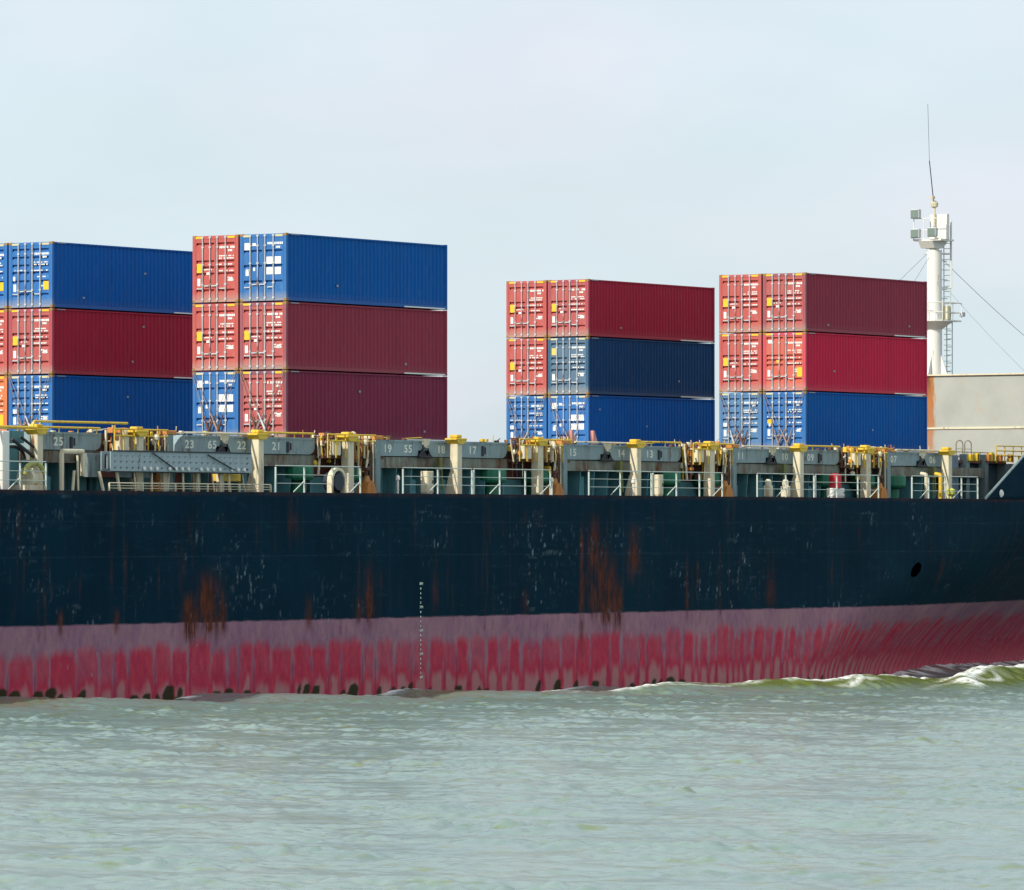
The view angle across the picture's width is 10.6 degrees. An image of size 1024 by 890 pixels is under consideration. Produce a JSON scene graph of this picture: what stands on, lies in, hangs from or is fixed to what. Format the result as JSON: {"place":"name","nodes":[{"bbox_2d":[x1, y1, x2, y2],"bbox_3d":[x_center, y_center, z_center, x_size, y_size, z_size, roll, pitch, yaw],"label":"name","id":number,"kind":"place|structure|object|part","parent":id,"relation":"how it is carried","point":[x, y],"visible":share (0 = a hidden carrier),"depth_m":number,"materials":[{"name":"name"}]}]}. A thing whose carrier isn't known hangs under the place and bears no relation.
{"place":"outdoors","nodes":[
{"label":"outdoors","id":0,"kind":"place"},
{"bbox_2d":[0,660,1023,889],"bbox_3d":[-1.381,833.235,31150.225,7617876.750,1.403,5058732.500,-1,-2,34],"label":"water","id":1,"kind":"structure","parent":0,"point":[910,779],"depth_m":123.09,"materials":[{"name":"grey liquid"}]},
{"bbox_2d":[0,122,1023,699],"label":"container ship","id":2,"kind":"object","parent":1,"relation":"on","point":[350,564],"visible":0.91,"depth_m":241.40,"materials":[{"name":"paint"}]},
{"bbox_2d":[0,375,8,430],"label":"shipping container","id":3,"kind":"object","parent":2,"relation":"on","point":[4,400],"visible":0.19,"depth_m":242.61,"materials":[{"name":"metal"}]},
{"bbox_2d":[0,379,4,430],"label":"door","id":4,"kind":"structure","parent":3,"relation":"in","point":[2,381],"depth_m":242.66,"materials":[{"name":"metal"}]},
{"bbox_2d":[0,309,23,375],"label":"shipping container","id":5,"kind":"object","parent":3,"relation":"on","point":[4,342],"visible":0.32,"depth_m":242.65,"materials":[{"name":"metal"}]},
{"bbox_2d":[0,313,4,370],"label":"door","id":6,"kind":"structure","parent":5,"relation":"in","point":[2,315],"depth_m":242.72,"materials":[{"name":"metal"}]},
{"bbox_2d":[0,243,18,309],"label":"shipping container","id":7,"kind":"object","parent":5,"relation":"on","point":[4,275],"visible":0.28,"depth_m":242.69,"materials":[{"name":"metal"}]},
{"bbox_2d":[0,247,4,304],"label":"door","id":8,"kind":"structure","parent":7,"relation":"in","point":[2,249],"depth_m":242.78,"materials":[{"name":"metal"}]},
{"bbox_2d":[8,377,23,430],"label":"lashing rod","id":9,"kind":"object","parent":2,"relation":"attached to","point":[16,407],"visible":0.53,"depth_m":242.00,"materials":[{"name":"metal"}]},
{"bbox_2d":[8,373,29,425],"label":"lashing rod","id":10,"kind":"object","parent":2,"relation":"attached to","point":[20,403],"visible":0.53,"depth_m":241.91,"materials":[{"name":"metal"}]},
{"bbox_2d":[24,372,49,431],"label":"lashing rod","id":11,"kind":"object","parent":2,"relation":"attached to","point":[36,403],"visible":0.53,"depth_m":241.43,"materials":[{"name":"metal"}]},
{"bbox_2d":[9,375,192,434],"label":"shipping container","id":12,"kind":"object","parent":2,"relation":"on","point":[145,403],"visible":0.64,"depth_m":244.22,"materials":[{"name":"metal"}]},
{"bbox_2d":[11,376,29,430],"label":"door","id":13,"kind":"structure","parent":12,"relation":"in","point":[22,386],"depth_m":242.13,"materials":[{"name":"metal"}]},
{"bbox_2d":[31,376,49,431],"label":"door","id":14,"kind":"structure","parent":12,"relation":"in","point":[37,385],"depth_m":241.48,"materials":[{"name":"metal"}]},
{"bbox_2d":[9,308,214,379],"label":"shipping container","id":15,"kind":"object","parent":12,"relation":"on","point":[55,341],"visible":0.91,"depth_m":244.10,"materials":[{"name":"metal"}]},
{"bbox_2d":[11,310,30,372],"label":"door","id":16,"kind":"structure","parent":15,"relation":"in","point":[20,324],"depth_m":242.13,"materials":[{"name":"metal"}]},
{"bbox_2d":[26,309,49,372],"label":"door","id":17,"kind":"structure","parent":15,"relation":"in","point":[40,321],"depth_m":241.48,"materials":[{"name":"metal"}]},
{"bbox_2d":[9,241,205,315],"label":"shipping container","id":18,"kind":"object","parent":15,"relation":"on","point":[60,275],"visible":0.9,"depth_m":244.14,"materials":[{"name":"metal"}]},
{"bbox_2d":[11,243,29,306],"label":"door","id":19,"kind":"structure","parent":18,"relation":"in","point":[21,254],"depth_m":242.19,"materials":[{"name":"metal"}]},
{"bbox_2d":[26,243,49,306],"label":"door","id":20,"kind":"structure","parent":18,"relation":"in","point":[40,255],"depth_m":241.54,"materials":[{"name":"metal"}]},
{"bbox_2d":[101,450,251,473],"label":"gangway","id":21,"kind":"object","parent":2,"relation":"on","point":[141,461],"visible":1,"depth_m":221.16,"materials":[{"name":"metal"}]},
{"bbox_2d":[192,373,209,435],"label":"lashing rod","id":22,"kind":"object","parent":2,"relation":"attached to","point":[206,424],"visible":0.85,"depth_m":236.30,"materials":[{"name":"metal"}]},
{"bbox_2d":[192,370,218,434],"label":"lashing rod","id":23,"kind":"object","parent":2,"relation":"attached to","point":[214,423],"visible":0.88,"depth_m":236.10,"materials":[{"name":"metal"}]},
{"bbox_2d":[193,371,239,435],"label":"shipping container","id":24,"kind":"object","parent":2,"relation":"on","point":[213,386],"visible":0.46,"depth_m":236.15,"materials":[{"name":"metal"}]},
{"bbox_2d":[195,372,214,435],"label":"door","id":25,"kind":"structure","parent":24,"relation":"in","point":[206,383],"depth_m":236.52,"materials":[{"name":"metal"}]},
{"bbox_2d":[215,372,235,435],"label":"door","id":26,"kind":"structure","parent":24,"relation":"in","point":[228,424],"depth_m":235.88,"materials":[{"name":"metal"}]},
{"bbox_2d":[192,303,259,371],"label":"shipping container","id":27,"kind":"object","parent":24,"relation":"on","point":[215,337],"visible":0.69,"depth_m":236.22,"materials":[{"name":"metal"}]},
{"bbox_2d":[195,304,214,369],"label":"door","id":28,"kind":"structure","parent":27,"relation":"in","point":[205,317],"depth_m":236.52,"materials":[{"name":"metal"}]},
{"bbox_2d":[211,304,234,368],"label":"door","id":29,"kind":"structure","parent":27,"relation":"in","point":[224,353],"depth_m":235.94,"materials":[{"name":"metal"}]},
{"bbox_2d":[192,234,256,303],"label":"shipping container","id":30,"kind":"object","parent":27,"relation":"on","point":[216,269],"visible":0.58,"depth_m":236.25,"materials":[{"name":"metal"}]},
{"bbox_2d":[195,236,214,301],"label":"door","id":31,"kind":"structure","parent":30,"relation":"in","point":[205,249],"depth_m":236.58,"materials":[{"name":"metal"}]},
{"bbox_2d":[211,236,235,300],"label":"door","id":32,"kind":"structure","parent":30,"relation":"in","point":[225,250],"depth_m":236.00,"materials":[{"name":"metal"}]},
{"bbox_2d":[208,368,235,430],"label":"lashing rod","id":33,"kind":"object","parent":2,"relation":"attached to","point":[210,426],"visible":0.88,"depth_m":235.97,"materials":[{"name":"metal"}]},
{"bbox_2d":[216,372,235,435],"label":"lashing rod","id":34,"kind":"object","parent":2,"relation":"attached to","point":[219,425],"visible":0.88,"depth_m":235.78,"materials":[{"name":"metal"}]},
{"bbox_2d":[239,372,255,429],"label":"lashing rod","id":35,"kind":"object","parent":2,"relation":"attached to","point":[253,422],"visible":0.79,"depth_m":234.90,"materials":[{"name":"metal"}]},
{"bbox_2d":[239,368,264,429],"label":"lashing rod","id":36,"kind":"object","parent":2,"relation":"attached to","point":[262,423],"visible":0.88,"depth_m":234.69,"materials":[{"name":"metal"}]},
{"bbox_2d":[255,367,283,429],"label":"lashing rod","id":37,"kind":"object","parent":2,"relation":"attached to","point":[258,424],"visible":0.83,"depth_m":234.57,"materials":[{"name":"metal"}]},
{"bbox_2d":[265,371,283,430],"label":"lashing rod","id":38,"kind":"object","parent":2,"relation":"attached to","point":[267,424],"visible":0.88,"depth_m":234.37,"materials":[{"name":"metal"}]},
{"bbox_2d":[240,370,446,440],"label":"shipping container","id":39,"kind":"object","parent":2,"relation":"on","point":[397,407],"visible":0.77,"depth_m":237.81,"materials":[{"name":"metal"}]},
{"bbox_2d":[243,371,262,432],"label":"door","id":40,"kind":"structure","parent":39,"relation":"in","point":[254,383],"depth_m":235.08,"materials":[{"name":"metal"}]},
{"bbox_2d":[263,371,282,434],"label":"door","id":41,"kind":"structure","parent":39,"relation":"in","point":[276,419],"depth_m":234.51,"materials":[{"name":"metal"}]},
{"bbox_2d":[240,301,446,375],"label":"shipping container","id":42,"kind":"object","parent":39,"relation":"on","point":[293,336],"visible":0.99,"depth_m":237.74,"materials":[{"name":"metal"}]},
{"bbox_2d":[243,303,262,368],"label":"door","id":43,"kind":"structure","parent":42,"relation":"in","point":[253,315],"depth_m":235.14,"materials":[{"name":"metal"}]},
{"bbox_2d":[259,303,282,367],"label":"door","id":44,"kind":"structure","parent":42,"relation":"in","point":[272,352],"depth_m":234.56,"materials":[{"name":"metal"}]},
{"bbox_2d":[240,233,446,309],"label":"shipping container","id":45,"kind":"object","parent":42,"relation":"on","point":[289,267],"visible":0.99,"depth_m":237.78,"materials":[{"name":"metal"}]},
{"bbox_2d":[243,235,262,299],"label":"door","id":46,"kind":"structure","parent":45,"relation":"in","point":[252,247],"depth_m":235.19,"materials":[{"name":"metal"}]},
{"bbox_2d":[259,234,283,299],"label":"door","id":47,"kind":"structure","parent":45,"relation":"in","point":[273,247],"depth_m":234.56,"materials":[{"name":"metal"}]},
{"bbox_2d":[421,471,432,493],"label":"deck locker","id":48,"kind":"object","parent":2,"relation":"on","point":[426,484],"visible":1,"depth_m":236.38,"materials":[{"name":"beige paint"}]},
{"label":"door","id":49,"kind":"part","parent":48,"relation":"part of","materials":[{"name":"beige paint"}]},
{"bbox_2d":[506,395,547,443],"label":"shipping container","id":50,"kind":"object","parent":2,"relation":"on","point":[525,408],"visible":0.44,"depth_m":279.41,"materials":[{"name":"metal"}]},
{"bbox_2d":[509,397,525,443],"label":"door","id":51,"kind":"structure","parent":50,"relation":"in","point":[519,405],"depth_m":279.71,"materials":[{"name":"metal"}]},
{"bbox_2d":[506,338,561,395],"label":"shipping container","id":52,"kind":"object","parent":50,"relation":"on","point":[526,367],"visible":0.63,"depth_m":279.44,"materials":[{"name":"metal"}]},
{"bbox_2d":[509,339,525,393],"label":"door","id":53,"kind":"structure","parent":52,"relation":"in","point":[517,351],"depth_m":279.78,"materials":[{"name":"metal"}]},
{"bbox_2d":[523,339,543,393],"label":"door","id":54,"kind":"structure","parent":52,"relation":"in","point":[534,380],"depth_m":279.16,"materials":[{"name":"metal"}]},
{"bbox_2d":[506,280,562,338],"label":"shipping container","id":55,"kind":"object","parent":52,"relation":"on","point":[526,309],"visible":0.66,"depth_m":279.50,"materials":[{"name":"metal"}]},
{"bbox_2d":[509,282,525,336],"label":"door","id":56,"kind":"structure","parent":55,"relation":"in","point":[517,293],"depth_m":279.78,"materials":[{"name":"metal"}]},
{"bbox_2d":[523,281,543,336],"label":"door","id":57,"kind":"structure","parent":55,"relation":"in","point":[534,323],"depth_m":279.23,"materials":[{"name":"metal"}]},
{"bbox_2d":[527,396,543,438],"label":"door","id":58,"kind":"structure","parent":50,"relation":"in","point":[532,404],"depth_m":279.16,"materials":[{"name":"metal"}]},
{"bbox_2d":[521,394,544,443],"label":"lashing rod","id":59,"kind":"object","parent":2,"relation":"attached to","point":[533,419],"visible":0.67,"depth_m":279.03,"materials":[{"name":"metal"}]},
{"bbox_2d":[565,393,586,438],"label":"lashing rod","id":60,"kind":"object","parent":2,"relation":"attached to","point":[575,418],"visible":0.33,"depth_m":277.59,"materials":[{"name":"metal"}]},
{"bbox_2d":[548,395,714,447],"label":"shipping container","id":61,"kind":"object","parent":2,"relation":"on","point":[615,418],"visible":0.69,"depth_m":280.93,"materials":[{"name":"metal"}]},
{"bbox_2d":[551,396,567,438],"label":"door","id":62,"kind":"structure","parent":61,"relation":"in","point":[561,405],"depth_m":278.35,"materials":[{"name":"metal"}]},
{"bbox_2d":[565,396,585,443],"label":"door","id":63,"kind":"structure","parent":61,"relation":"in","point":[574,404],"depth_m":277.67,"materials":[{"name":"metal"}]},
{"bbox_2d":[548,337,714,398],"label":"shipping container","id":64,"kind":"object","parent":61,"relation":"on","point":[620,367],"visible":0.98,"depth_m":280.81,"materials":[{"name":"metal"}]},
{"bbox_2d":[550,338,567,393],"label":"door","id":65,"kind":"structure","parent":64,"relation":"in","point":[558,349],"depth_m":278.35,"materials":[{"name":"metal"}]},
{"bbox_2d":[564,338,585,392],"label":"door","id":66,"kind":"structure","parent":64,"relation":"in","point":[576,380],"depth_m":277.74,"materials":[{"name":"metal"}]},
{"bbox_2d":[548,279,714,342],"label":"shipping container","id":67,"kind":"object","parent":64,"relation":"on","point":[618,310],"visible":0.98,"depth_m":280.85,"materials":[{"name":"metal"}]},
{"bbox_2d":[550,280,567,335],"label":"door","id":68,"kind":"structure","parent":67,"relation":"in","point":[558,291],"depth_m":278.41,"materials":[{"name":"metal"}]},
{"bbox_2d":[564,280,585,335],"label":"door","id":69,"kind":"structure","parent":67,"relation":"in","point":[576,322],"depth_m":277.80,"materials":[{"name":"metal"}]},
{"bbox_2d":[654,475,662,495],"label":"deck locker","id":70,"kind":"object","parent":2,"relation":"on","point":[658,480],"visible":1,"depth_m":251.93,"materials":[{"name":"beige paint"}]},
{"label":"door","id":71,"kind":"part","parent":70,"relation":"part of","materials":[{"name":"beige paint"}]},
{"bbox_2d":[719,394,733,443],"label":"lashing rod","id":72,"kind":"object","parent":2,"relation":"attached to","point":[728,424],"visible":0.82,"depth_m":272.55,"materials":[{"name":"metal"}]},
{"bbox_2d":[719,391,744,447],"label":"lashing rod","id":73,"kind":"object","parent":2,"relation":"attached to","point":[740,438],"visible":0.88,"depth_m":272.30,"materials":[{"name":"metal"}]},
{"bbox_2d":[719,392,762,448],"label":"shipping container","id":74,"kind":"object","parent":2,"relation":"on","point":[738,405],"visible":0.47,"depth_m":272.33,"materials":[{"name":"metal"}]},
{"bbox_2d":[722,393,739,446],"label":"door","id":75,"kind":"structure","parent":74,"relation":"in","point":[732,403],"depth_m":272.70,"materials":[{"name":"metal"}]},
{"bbox_2d":[719,333,777,392],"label":"shipping container","id":76,"kind":"object","parent":74,"relation":"on","point":[741,363],"visible":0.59,"depth_m":272.43,"materials":[{"name":"metal"}]},
{"bbox_2d":[722,334,739,390],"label":"door","id":77,"kind":"structure","parent":76,"relation":"in","point":[731,345],"depth_m":272.76,"materials":[{"name":"metal"}]},
{"bbox_2d":[719,274,775,333],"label":"shipping container","id":78,"kind":"object","parent":76,"relation":"on","point":[740,304],"visible":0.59,"depth_m":272.46,"materials":[{"name":"metal"}]},
{"bbox_2d":[722,275,739,331],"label":"door","id":79,"kind":"structure","parent":78,"relation":"in","point":[731,286],"depth_m":272.76,"materials":[{"name":"metal"}]},
{"bbox_2d":[736,275,758,331],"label":"door","id":80,"kind":"structure","parent":78,"relation":"in","point":[749,287],"depth_m":272.16,"materials":[{"name":"metal"}]},
{"bbox_2d":[737,334,758,390],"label":"door","id":81,"kind":"structure","parent":76,"relation":"in","point":[749,346],"depth_m":272.16,"materials":[{"name":"metal"}]},
{"bbox_2d":[740,393,758,447],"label":"door","id":82,"kind":"structure","parent":74,"relation":"in","point":[746,402],"depth_m":272.10,"materials":[{"name":"metal"}]},
{"bbox_2d":[734,391,758,443],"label":"lashing rod","id":83,"kind":"object","parent":2,"relation":"attached to","point":[737,437],"visible":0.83,"depth_m":272.14,"materials":[{"name":"metal"}]},
{"bbox_2d":[741,393,759,447],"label":"lashing rod","id":84,"kind":"object","parent":2,"relation":"attached to","point":[748,426],"visible":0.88,"depth_m":271.97,"materials":[{"name":"metal"}]},
{"bbox_2d":[763,394,778,445],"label":"lashing rod","id":85,"kind":"object","parent":2,"relation":"attached to","point":[772,425],"visible":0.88,"depth_m":271.10,"materials":[{"name":"metal"}]},
{"bbox_2d":[763,391,787,445],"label":"lashing rod","id":86,"kind":"object","parent":2,"relation":"attached to","point":[778,424],"visible":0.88,"depth_m":270.86,"materials":[{"name":"metal"}]},
{"bbox_2d":[777,389,803,445],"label":"lashing rod","id":87,"kind":"object","parent":2,"relation":"attached to","point":[787,423],"visible":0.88,"depth_m":270.77,"materials":[{"name":"metal"}]},
{"bbox_2d":[785,392,803,448],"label":"lashing rod","id":88,"kind":"object","parent":2,"relation":"attached to","point":[789,436],"visible":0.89,"depth_m":270.57,"materials":[{"name":"metal"}]},
{"bbox_2d":[827,488,844,497],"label":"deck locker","id":89,"kind":"object","parent":2,"relation":"on","point":[841,492],"visible":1,"depth_m":264.94,"materials":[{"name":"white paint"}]},
{"bbox_2d":[829,472,840,487],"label":"red drum","id":90,"kind":"object","parent":89,"relation":"on","point":[832,478],"visible":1,"depth_m":265.05,"materials":[{"name":"paint"}]},
{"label":"door","id":91,"kind":"part","parent":89,"relation":"part of","materials":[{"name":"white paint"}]},
{"bbox_2d":[763,391,926,451],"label":"shipping container","id":92,"kind":"object","parent":2,"relation":"on","point":[855,420],"visible":0.69,"depth_m":273.71,"materials":[{"name":"metal"}]},
{"bbox_2d":[766,393,783,445],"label":"door","id":93,"kind":"structure","parent":92,"relation":"in","point":[776,402],"depth_m":271.30,"materials":[{"name":"metal"}]},
{"bbox_2d":[780,392,802,448],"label":"door","id":94,"kind":"structure","parent":92,"relation":"in","point":[790,401],"depth_m":270.71,"materials":[{"name":"metal"}]},
{"bbox_2d":[763,332,926,395],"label":"shipping container","id":95,"kind":"object","parent":92,"relation":"on","point":[824,362],"visible":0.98,"depth_m":273.60,"materials":[{"name":"metal"}]},
{"bbox_2d":[766,333,783,389],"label":"door","id":96,"kind":"structure","parent":95,"relation":"in","point":[774,344],"depth_m":271.30,"materials":[{"name":"metal"}]},
{"bbox_2d":[780,333,802,389],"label":"door","id":97,"kind":"structure","parent":95,"relation":"in","point":[793,345],"depth_m":270.77,"materials":[{"name":"metal"}]},
{"bbox_2d":[763,272,926,337],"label":"shipping container","id":98,"kind":"object","parent":95,"relation":"on","point":[826,303],"visible":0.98,"depth_m":273.63,"materials":[{"name":"metal"}]},
{"bbox_2d":[766,274,783,330],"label":"door","id":99,"kind":"structure","parent":98,"relation":"in","point":[774,285],"depth_m":271.37,"materials":[{"name":"metal"}]},
{"bbox_2d":[780,273,802,330],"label":"door","id":100,"kind":"structure","parent":98,"relation":"in","point":[793,285],"depth_m":270.77,"materials":[{"name":"metal"}]},
{"bbox_2d":[0,0,1023,442],"label":"sky","id":101,"kind":"structure","parent":0,"point":[693,143],"materials":[{"name":"white"}]}
]}

